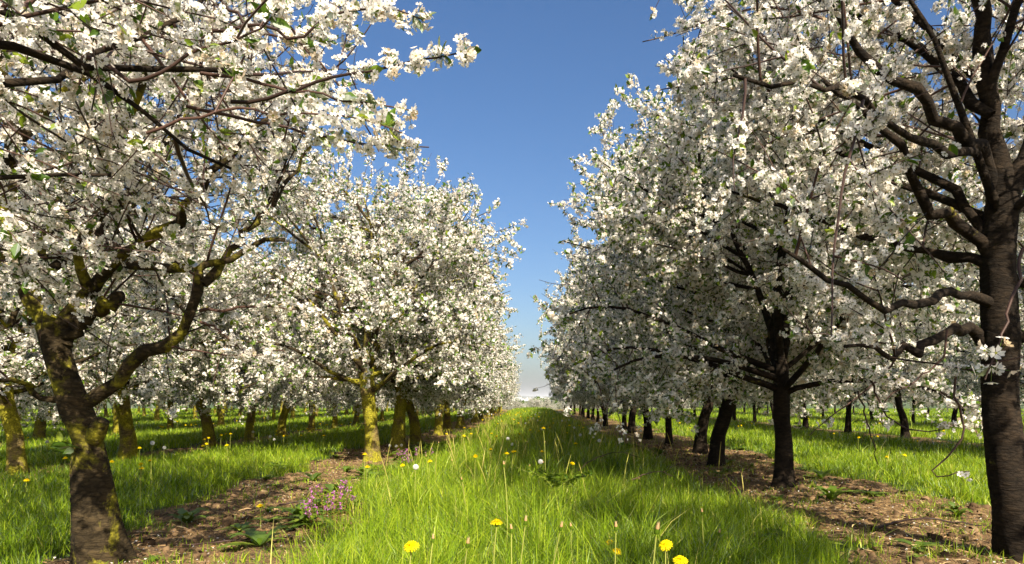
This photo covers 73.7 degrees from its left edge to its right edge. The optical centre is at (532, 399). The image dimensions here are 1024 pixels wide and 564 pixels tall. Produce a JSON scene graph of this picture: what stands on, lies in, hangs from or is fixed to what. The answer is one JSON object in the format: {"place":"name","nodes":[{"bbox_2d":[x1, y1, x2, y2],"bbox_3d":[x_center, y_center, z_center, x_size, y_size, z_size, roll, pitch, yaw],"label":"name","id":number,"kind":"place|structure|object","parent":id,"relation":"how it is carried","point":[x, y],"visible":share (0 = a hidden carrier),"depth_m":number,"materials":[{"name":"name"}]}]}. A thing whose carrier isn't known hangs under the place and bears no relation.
{"place":"outdoors","nodes":[
{"label":"outdoors","id":0,"kind":"place"},
{"bbox_2d":[0,406,1023,563],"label":"grass","id":1,"kind":"structure","parent":0,"point":[609,495],"depth_m":5.76,"materials":[{"name":"plant"}]},
{"bbox_2d":[578,452,639,470],"bbox_3d":[0.676,0.542,6.007,0.548,0.173,0.082,0,0,6],"label":"dry twig","id":2,"kind":"object","parent":1,"relation":"on","point":[602,456],"visible":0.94,"depth_m":6.00,"materials":[{"name":"wood"}]},
{"bbox_2d":[0,400,1023,563],"bbox_3d":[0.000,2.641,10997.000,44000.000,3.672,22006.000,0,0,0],"label":"ground","id":3,"kind":"structure","parent":0,"point":[154,549],"depth_m":5.47,"materials":[{"name":"soil"}]},
{"bbox_2d":[14,349,54,420],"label":"cherry tree","id":4,"kind":"object","parent":3,"relation":"on","point":[30,409],"visible":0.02,"depth_m":13.05,"materials":[{"name":"white plant"}]},
{"bbox_2d":[14,348,142,439],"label":"cherry tree","id":5,"kind":"object","parent":3,"relation":"on","point":[39,430],"visible":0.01,"depth_m":14.28,"materials":[{"name":"white plant"}]},
{"bbox_2d":[0,152,201,474],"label":"cherry tree","id":6,"kind":"object","parent":3,"relation":"on","point":[10,314],"visible":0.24,"depth_m":7.68,"materials":[{"name":"white plant"}]},
{"bbox_2d":[99,403,107,417],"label":"cherry tree","id":7,"kind":"object","parent":3,"relation":"on","point":[105,411],"visible":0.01,"depth_m":30.64,"materials":[{"name":"plant"}]},
{"bbox_2d":[0,113,259,459],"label":"cherry tree","id":8,"kind":"object","parent":3,"relation":"on","point":[128,445],"visible":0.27,"depth_m":9.67,"materials":[{"name":"white plant"}]},
{"bbox_2d":[141,555,165,563],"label":"weed","id":9,"kind":"object","parent":3,"relation":"on","point":[152,560],"visible":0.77,"depth_m":3.49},
{"bbox_2d":[89,348,217,434],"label":"cherry tree","id":10,"kind":"object","parent":3,"relation":"on","point":[115,426],"visible":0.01,"depth_m":16.86,"materials":[{"name":"white plant"}]},
{"bbox_2d":[142,397,194,420],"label":"cherry tree","id":11,"kind":"object","parent":3,"relation":"on","point":[156,414],"visible":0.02,"depth_m":26.80,"materials":[{"name":"white plant"}]},
{"bbox_2d":[107,364,232,429],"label":"cherry tree","id":12,"kind":"object","parent":3,"relation":"on","point":[170,421],"depth_m":19.19,"materials":[{"name":"white plant"}]},
{"bbox_2d":[0,0,372,563],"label":"cherry tree","id":13,"kind":"object","parent":3,"relation":"on","point":[98,532],"visible":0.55,"depth_m":3.45,"materials":[{"name":"white plant"}]},
{"bbox_2d":[164,508,216,522],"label":"weed","id":14,"kind":"object","parent":3,"relation":"on","point":[185,516],"visible":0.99,"depth_m":4.66,"materials":[{"name":"plant"}]},
{"bbox_2d":[87,229,305,446],"bbox_3d":[-6.199,-1.225,12.263,3.949,4.422,4.113,0,0,-42],"label":"cherry tree","id":15,"kind":"object","parent":3,"relation":"on","point":[208,430],"visible":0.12,"depth_m":11.69,"materials":[{"name":"white plant"}]},
{"bbox_2d":[216,522,258,530],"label":"weed","id":16,"kind":"object","parent":3,"relation":"on","point":[236,526],"visible":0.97,"depth_m":4.37,"materials":[{"name":"plant"}]},
{"bbox_2d":[207,387,270,425],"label":"cherry tree","id":17,"kind":"object","parent":3,"relation":"on","point":[220,418],"depth_m":21.85,"materials":[{"name":"plant"}]},
{"bbox_2d":[0,0,480,303],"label":"cherry tree","id":18,"kind":"object","parent":3,"relation":"on","point":[43,23],"visible":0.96,"depth_m":2.10,"materials":[{"name":"white plant"}]},
{"bbox_2d":[182,535,301,545],"bbox_3d":[-1.656,0.832,3.991,0.697,0.119,0.162,0,0,-27],"label":"dry twig","id":19,"kind":"object","parent":3,"relation":"on","point":[238,539],"visible":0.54,"depth_m":3.95,"materials":[{"name":"wood"}]},
{"bbox_2d":[172,293,327,439],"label":"cherry tree","id":20,"kind":"object","parent":3,"relation":"on","point":[249,429],"visible":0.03,"depth_m":13.56,"materials":[{"name":"white plant"}]},
{"bbox_2d":[216,526,291,548],"bbox_3d":[-1.565,0.789,3.888,0.324,0.099,0.356,0,0,-1],"label":"weed","id":21,"kind":"object","parent":3,"relation":"on","point":[258,538],"visible":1,"depth_m":3.94,"materials":[{"name":"plant"}]},
{"bbox_2d":[254,474,282,479],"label":"weed","id":22,"kind":"object","parent":3,"relation":"on","point":[268,476],"visible":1,"depth_m":7.16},
{"bbox_2d":[256,516,283,521],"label":"weed","id":23,"kind":"object","parent":3,"relation":"on","point":[271,519],"visible":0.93,"depth_m":4.67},
{"bbox_2d":[266,501,306,518],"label":"weed","id":24,"kind":"object","parent":3,"relation":"on","point":[295,511],"visible":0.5,"depth_m":4.83,"materials":[{"name":"plant"}]},
{"bbox_2d":[272,396,305,420],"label":"cherry tree","id":25,"kind":"object","parent":3,"relation":"on","point":[273,414],"depth_m":27.14,"materials":[{"name":"brown plant"}]},
{"bbox_2d":[276,521,304,529],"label":"weed","id":26,"kind":"object","parent":3,"relation":"on","point":[294,525],"visible":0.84,"depth_m":4.49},
{"bbox_2d":[255,286,347,435],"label":"cherry tree","id":27,"kind":"object","parent":3,"relation":"on","point":[285,411],"visible":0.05,"depth_m":15.80,"materials":[{"name":"white plant"}]},
{"bbox_2d":[279,512,323,525],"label":"weed","id":28,"kind":"object","parent":3,"relation":"on","point":[304,519],"visible":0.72,"depth_m":4.54,"materials":[{"name":"plant"}]},
{"bbox_2d":[276,513,326,524],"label":"weed","id":29,"kind":"object","parent":3,"relation":"on","point":[295,520],"visible":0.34,"depth_m":4.57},
{"bbox_2d":[290,396,322,418],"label":"cherry tree","id":30,"kind":"object","parent":3,"relation":"on","point":[293,412],"visible":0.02,"depth_m":29.38,"materials":[{"name":"brown plant"}]},
{"bbox_2d":[298,496,315,514],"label":"purple dead nettle","id":31,"kind":"object","parent":3,"relation":"on","point":[306,501],"visible":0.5,"depth_m":4.71,"materials":[{"name":"plant"}]},
{"bbox_2d":[258,317,360,431],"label":"cherry tree","id":32,"kind":"object","parent":3,"relation":"on","point":[311,421],"visible":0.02,"depth_m":18.07,"materials":[{"name":"white plant"}]},
{"bbox_2d":[291,473,327,480],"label":"weed","id":33,"kind":"object","parent":3,"relation":"on","point":[314,477],"visible":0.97,"depth_m":7.08,"materials":[{"name":"plant"}]},
{"bbox_2d":[302,497,329,529],"bbox_3d":[-1.442,0.745,4.472,0.176,0.212,0.163,0,0,27],"label":"purple dead nettle","id":34,"kind":"object","parent":3,"relation":"on","point":[308,514],"visible":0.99,"depth_m":4.45,"materials":[{"name":"plant"}]},
{"bbox_2d":[298,497,334,507],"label":"weed","id":35,"kind":"object","parent":3,"relation":"on","point":[319,499],"visible":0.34,"depth_m":5.28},
{"bbox_2d":[309,486,344,515],"bbox_3d":[-1.485,0.731,4.933,0.267,0.239,0.120,0,0,-36],"label":"purple dead nettle","id":36,"kind":"object","parent":3,"relation":"on","point":[327,496],"visible":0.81,"depth_m":4.91,"materials":[{"name":"plant"}]},
{"bbox_2d":[316,479,346,506],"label":"purple dead nettle","id":37,"kind":"object","parent":3,"relation":"on","point":[343,485],"visible":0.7,"depth_m":5.24,"materials":[{"name":"plant"}]},
{"bbox_2d":[315,483,349,492],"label":"weed","id":38,"kind":"object","parent":3,"relation":"on","point":[330,487],"visible":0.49,"depth_m":6.06,"materials":[{"name":"plant"}]},
{"bbox_2d":[324,499,342,521],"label":"purple dead nettle","id":39,"kind":"object","parent":3,"relation":"on","point":[331,503],"visible":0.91,"depth_m":4.69,"materials":[{"name":"plant"}]},
{"bbox_2d":[315,516,356,526],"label":"weed","id":40,"kind":"object","parent":3,"relation":"on","point":[326,517],"visible":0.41,"depth_m":4.63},
{"bbox_2d":[331,486,355,513],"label":"purple dead nettle","id":41,"kind":"object","parent":3,"relation":"on","point":[347,499],"visible":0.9,"depth_m":5.05,"materials":[{"name":"plant"}]},
{"bbox_2d":[315,343,387,428],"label":"cherry tree","id":42,"kind":"object","parent":3,"relation":"on","point":[335,418],"visible":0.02,"depth_m":20.47,"materials":[{"name":"white plant"}]},
{"bbox_2d":[186,130,528,461],"bbox_3d":[-2.446,-1.360,9.610,4.840,4.711,4.524,0,0,4],"label":"cherry tree","id":43,"kind":"object","parent":3,"relation":"on","point":[382,298],"visible":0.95,"depth_m":9.20,"materials":[{"name":"white plant"}]},
{"bbox_2d":[330,389,392,424],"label":"cherry tree","id":44,"kind":"object","parent":3,"relation":"on","point":[356,418],"visible":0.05,"depth_m":22.59,"materials":[{"name":"white plant"}]},
{"bbox_2d":[347,466,379,475],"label":"weed","id":45,"kind":"object","parent":3,"relation":"on","point":[367,471],"visible":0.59,"depth_m":7.53,"materials":[{"name":"plant"}]},
{"bbox_2d":[357,471,382,476],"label":"weed","id":46,"kind":"object","parent":3,"relation":"on","point":[371,472],"visible":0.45,"depth_m":7.11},
{"bbox_2d":[352,392,394,420],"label":"cherry tree","id":47,"kind":"object","parent":3,"relation":"on","point":[382,414],"depth_m":27.17,"materials":[{"name":"plant"}]},
{"bbox_2d":[277,185,519,449],"bbox_3d":[-2.401,-1.519,11.971,4.175,5.028,4.450,0,0,-16],"label":"cherry tree","id":48,"kind":"object","parent":3,"relation":"on","point":[398,436],"visible":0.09,"depth_m":11.66,"materials":[{"name":"white plant"}]},
{"bbox_2d":[290,241,507,443],"bbox_3d":[-2.596,-1.236,13.153,3.968,4.444,4.134,0,0,-43],"label":"cherry tree","id":49,"kind":"object","parent":3,"relation":"on","point":[415,431],"visible":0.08,"depth_m":12.37,"materials":[{"name":"white plant"}]},
{"bbox_2d":[404,540,419,563],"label":"dandelion","id":50,"kind":"object","parent":3,"relation":"on","point":[410,546],"visible":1,"depth_m":2.00,"materials":[{"name":"plant"}]},
{"bbox_2d":[430,534,434,563],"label":"closed dandelion","id":51,"kind":"object","parent":3,"relation":"on","point":[432,540],"visible":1,"depth_m":2.38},
{"bbox_2d":[374,274,523,435],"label":"cherry tree","id":52,"kind":"object","parent":3,"relation":"on","point":[438,428],"visible":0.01,"depth_m":15.88,"materials":[{"name":"white plant"}]},
{"bbox_2d":[385,281,516,430],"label":"cherry tree","id":53,"kind":"object","parent":3,"relation":"on","point":[447,426],"visible":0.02,"depth_m":18.15,"materials":[{"name":"white plant"}]},
{"bbox_2d":[415,344,506,424],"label":"cherry tree","id":54,"kind":"object","parent":3,"relation":"on","point":[463,422],"visible":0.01,"depth_m":22.91,"materials":[{"name":"white plant"}]},
{"bbox_2d":[464,536,469,563],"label":"closed dandelion","id":55,"kind":"object","parent":3,"relation":"on","point":[467,544],"visible":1,"depth_m":1.95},
{"bbox_2d":[414,340,524,427],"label":"cherry tree","id":56,"kind":"object","parent":3,"relation":"on","point":[459,420],"visible":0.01,"depth_m":21.06,"materials":[{"name":"white plant"}]},
{"bbox_2d":[456,340,517,418],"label":"cherry tree","id":57,"kind":"object","parent":3,"relation":"on","point":[480,416],"depth_m":29.27,"materials":[{"name":"white plant"}]},
{"bbox_2d":[453,317,522,422],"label":"cherry tree","id":58,"kind":"object","parent":3,"relation":"on","point":[474,419],"visible":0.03,"depth_m":25.31,"materials":[{"name":"white plant"}]},
{"bbox_2d":[476,342,514,420],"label":"cherry tree","id":59,"kind":"object","parent":3,"relation":"on","point":[501,388],"depth_m":26.96,"materials":[{"name":"white plant"}]},
{"bbox_2d":[490,519,502,562],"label":"dandelion","id":60,"kind":"object","parent":3,"relation":"on","point":[497,522],"visible":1,"depth_m":2.40,"materials":[{"name":"plant"}]},
{"bbox_2d":[486,355,522,416],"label":"cherry tree","id":61,"kind":"object","parent":3,"relation":"on","point":[514,390],"visible":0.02,"depth_m":33.37,"materials":[{"name":"white plant"}]},
{"bbox_2d":[502,461,507,555],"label":"closed dandelion","id":62,"kind":"object","parent":3,"relation":"on","point":[506,502],"visible":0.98,"depth_m":3.55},
{"bbox_2d":[509,525,513,563],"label":"closed dandelion","id":63,"kind":"object","parent":3,"relation":"on","point":[511,529],"visible":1,"depth_m":2.38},
{"bbox_2d":[508,397,523,408],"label":"cherry tree","id":64,"kind":"object","parent":3,"relation":"on","point":[515,403],"visible":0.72,"depth_m":134.96,"materials":[{"name":"white plant"}]},
{"bbox_2d":[520,515,526,563],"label":"closed dandelion","id":65,"kind":"object","parent":3,"relation":"on","point":[525,523],"visible":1,"depth_m":2.15,"materials":[{"name":"plant"}]},
{"bbox_2d":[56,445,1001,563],"bbox_3d":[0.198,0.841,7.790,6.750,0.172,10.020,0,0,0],"label":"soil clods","id":66,"kind":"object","parent":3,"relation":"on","point":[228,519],"visible":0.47,"depth_m":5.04,"materials":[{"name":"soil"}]},
{"bbox_2d":[295,396,769,409],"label":"hedge","id":67,"kind":"object","parent":3,"relation":"on","point":[556,401],"visible":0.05,"depth_m":213.97,"materials":[{"name":"green plant"}]},
{"bbox_2d":[523,396,543,407],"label":"cherry tree","id":68,"kind":"object","parent":3,"relation":"on","point":[532,403],"visible":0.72,"depth_m":134.41,"materials":[{"name":"white plant"}]},
{"bbox_2d":[540,397,553,408],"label":"cherry tree","id":69,"kind":"object","parent":3,"relation":"on","point":[545,403],"visible":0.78,"depth_m":135.34,"materials":[{"name":"white plant"}]},
{"bbox_2d":[553,521,562,563],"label":"closed dandelion","id":70,"kind":"object","parent":3,"relation":"on","point":[560,528],"visible":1,"depth_m":2.15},
{"bbox_2d":[527,467,592,508],"bbox_3d":[0.169,0.662,4.946,0.470,0.317,0.330,0,0,32],"label":"leafy plant","id":71,"kind":"object","parent":3,"relation":"on","point":[570,480],"visible":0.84,"depth_m":4.95,"materials":[{"name":"plant"}]},
{"bbox_2d":[555,402,569,409],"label":"cherry tree","id":72,"kind":"object","parent":3,"relation":"on","point":[559,406],"visible":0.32,"depth_m":135.92,"materials":[{"name":"white plant"}]},
{"bbox_2d":[549,355,585,416],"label":"cherry tree","id":73,"kind":"object","parent":3,"relation":"on","point":[583,413],"visible":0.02,"depth_m":32.97,"materials":[{"name":"white plant"}]},
{"bbox_2d":[538,325,610,425],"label":"cherry tree","id":74,"kind":"object","parent":3,"relation":"on","point":[604,416],"visible":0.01,"depth_m":22.02,"materials":[{"name":"white plant"}]},
{"bbox_2d":[558,336,621,421],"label":"cherry tree","id":75,"kind":"object","parent":3,"relation":"on","point":[598,416],"depth_m":26.43,"materials":[{"name":"white plant"}]},
{"bbox_2d":[614,521,617,563],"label":"closed dandelion","id":76,"kind":"object","parent":3,"relation":"on","point":[615,528],"visible":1,"depth_m":2.15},
{"bbox_2d":[545,252,703,432],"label":"cherry tree","id":77,"kind":"object","parent":3,"relation":"on","point":[631,421],"visible":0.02,"depth_m":17.25,"materials":[{"name":"white plant"}]},
{"bbox_2d":[574,323,679,428],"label":"cherry tree","id":78,"kind":"object","parent":3,"relation":"on","point":[624,421],"depth_m":19.81,"materials":[{"name":"white plant"}]},
{"bbox_2d":[536,237,719,439],"bbox_3d":[2.328,-1.522,14.506,3.942,5.023,4.260,0,0,36],"label":"cherry tree","id":79,"kind":"object","parent":3,"relation":"on","point":[570,300],"visible":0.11,"depth_m":14.27,"materials":[{"name":"white plant"}]},
{"bbox_2d":[554,281,756,444],"bbox_3d":[2.579,-1.471,12.928,3.728,4.869,4.009,0,0,-21],"label":"cherry tree","id":80,"kind":"object","parent":3,"relation":"on","point":[668,426],"visible":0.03,"depth_m":12.91,"materials":[{"name":"white plant"}]},
{"bbox_2d":[652,523,659,563],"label":"closed dandelion","id":81,"kind":"object","parent":3,"relation":"on","point":[656,532],"visible":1,"depth_m":1.66,"materials":[{"name":"plant"}]},
{"bbox_2d":[659,539,672,563],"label":"dandelion","id":82,"kind":"object","parent":3,"relation":"on","point":[665,545],"visible":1,"depth_m":2.25,"materials":[{"name":"plant"}]},
{"bbox_2d":[673,555,686,563],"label":"dandelion","id":83,"kind":"object","parent":3,"relation":"on","point":[680,559],"visible":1,"depth_m":2.12,"materials":[{"name":"plant"}]},
{"bbox_2d":[561,159,824,453],"bbox_3d":[2.767,-1.608,10.833,4.332,5.188,4.369,0,0,28],"label":"cherry tree","id":84,"kind":"object","parent":3,"relation":"on","point":[700,445],"visible":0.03,"depth_m":10.78,"materials":[{"name":"white plant"}]},
{"bbox_2d":[701,509,705,560],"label":"closed dandelion","id":85,"kind":"object","parent":3,"relation":"on","point":[702,513],"visible":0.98,"depth_m":3.10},
{"bbox_2d":[699,396,769,419],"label":"cherry tree","id":86,"kind":"object","parent":3,"relation":"on","point":[734,416],"depth_m":26.92,"materials":[{"name":"brown plant"}]},
{"bbox_2d":[541,84,957,466],"bbox_3d":[2.626,-1.476,8.675,4.681,4.924,4.331,0,0,21],"label":"cherry tree","id":87,"kind":"object","parent":3,"relation":"on","point":[726,412],"visible":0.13,"depth_m":8.24,"materials":[{"name":"white plant"}]},
{"bbox_2d":[719,390,810,422],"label":"cherry tree","id":88,"kind":"object","parent":3,"relation":"on","point":[754,412],"visible":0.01,"depth_m":24.73,"materials":[{"name":"white plant"}]},
{"bbox_2d":[526,0,1023,488],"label":"cherry tree","id":89,"kind":"object","parent":3,"relation":"on","point":[623,207],"visible":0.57,"depth_m":6.19,"materials":[{"name":"white plant"}]},
{"bbox_2d":[747,377,813,418],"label":"cherry tree","id":90,"kind":"object","parent":3,"relation":"on","point":[771,405],"depth_m":22.59,"materials":[{"name":"white plant"}]},
{"bbox_2d":[760,529,843,545],"bbox_3d":[1.517,0.793,3.878,0.458,0.070,0.361,0,0,41],"label":"weed","id":91,"kind":"object","parent":3,"relation":"on","point":[779,532],"visible":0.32,"depth_m":3.91,"materials":[{"name":"plant"}]},
{"bbox_2d":[746,361,862,428],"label":"cherry tree","id":92,"kind":"object","parent":3,"relation":"on","point":[805,424],"depth_m":20.14,"materials":[{"name":"white plant"}]},
{"bbox_2d":[803,469,838,477],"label":"weed","id":93,"kind":"object","parent":3,"relation":"on","point":[821,474],"visible":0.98,"depth_m":7.34,"materials":[{"name":"plant"}]},
{"bbox_2d":[642,0,1023,562],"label":"cherry tree","id":94,"kind":"object","parent":3,"relation":"on","point":[865,104],"visible":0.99,"depth_m":3.62,"materials":[{"name":"white plant"}]},
{"bbox_2d":[810,485,860,499],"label":"weed","id":95,"kind":"object","parent":3,"relation":"on","point":[832,494],"visible":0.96,"depth_m":5.67,"materials":[{"name":"plant"}]},
{"bbox_2d":[833,392,906,420],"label":"cherry tree","id":96,"kind":"object","parent":3,"relation":"on","point":[871,412],"visible":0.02,"depth_m":27.13,"materials":[{"name":"white plant"}]},
{"bbox_2d":[855,490,890,495],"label":"weed","id":97,"kind":"object","parent":3,"relation":"on","point":[878,492],"visible":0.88,"depth_m":5.94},
{"bbox_2d":[808,224,938,433],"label":"cherry tree","id":98,"kind":"object","parent":3,"relation":"on","point":[847,427],"visible":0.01,"depth_m":17.22,"materials":[{"name":"white plant"}]},
{"bbox_2d":[861,337,952,422],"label":"cherry tree","id":99,"kind":"object","parent":3,"relation":"on","point":[913,415],"visible":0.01,"depth_m":24.66,"materials":[{"name":"white plant"}]},
{"bbox_2d":[839,270,977,438],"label":"cherry tree","id":100,"kind":"object","parent":3,"relation":"on","point":[903,419],"visible":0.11,"depth_m":14.15,"materials":[{"name":"white plant"}]},
{"bbox_2d":[890,538,941,551],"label":"weed","id":101,"kind":"object","parent":3,"relation":"on","point":[920,548],"visible":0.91,"depth_m":3.86,"materials":[{"name":"plant"}]},
{"bbox_2d":[872,517,986,529],"bbox_3d":[2.593,0.866,4.515,0.811,0.149,0.178,0,0,-5],"label":"dry twig","id":102,"kind":"object","parent":3,"relation":"on","point":[893,522],"visible":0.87,"depth_m":4.55,"materials":[{"name":"wood"}]},
{"bbox_2d":[905,318,980,421],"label":"cherry tree","id":103,"kind":"object","parent":3,"relation":"on","point":[954,415],"depth_m":22.23,"materials":[{"name":"white plant"}]},
{"bbox_2d":[939,508,972,516],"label":"weed","id":104,"kind":"object","parent":3,"relation":"on","point":[961,511],"visible":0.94,"depth_m":4.91,"materials":[{"name":"plant"}]},
{"bbox_2d":[941,501,971,510],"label":"weed","id":105,"kind":"object","parent":3,"relation":"on","point":[954,506],"visible":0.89,"depth_m":5.17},
{"bbox_2d":[907,217,1023,408],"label":"cherry tree","id":106,"kind":"object","parent":3,"relation":"on","point":[963,361],"visible":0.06,"depth_m":11.30,"materials":[{"name":"white plant"}]},
{"bbox_2d":[940,275,1023,415],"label":"cherry tree","id":107,"kind":"object","parent":3,"relation":"on","point":[973,356],"visible":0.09,"depth_m":9.74,"materials":[{"name":"white plant"}]},
{"bbox_2d":[952,350,1023,401],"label":"cherry tree","id":108,"kind":"object","parent":3,"relation":"on","point":[979,385],"visible":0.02,"depth_m":19.91,"materials":[{"name":"white plant"}]},
{"bbox_2d":[0,0,1023,395],"label":"sky","id":109,"kind":"structure","parent":0,"point":[513,119],"materials":[{"name":"blue"}]},
{"bbox_2d":[54,439,1002,563],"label":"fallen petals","id":110,"kind":"object","parent":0,"point":[651,443],"visible":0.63,"depth_m":4.76,"materials":[{"name":"plant"}]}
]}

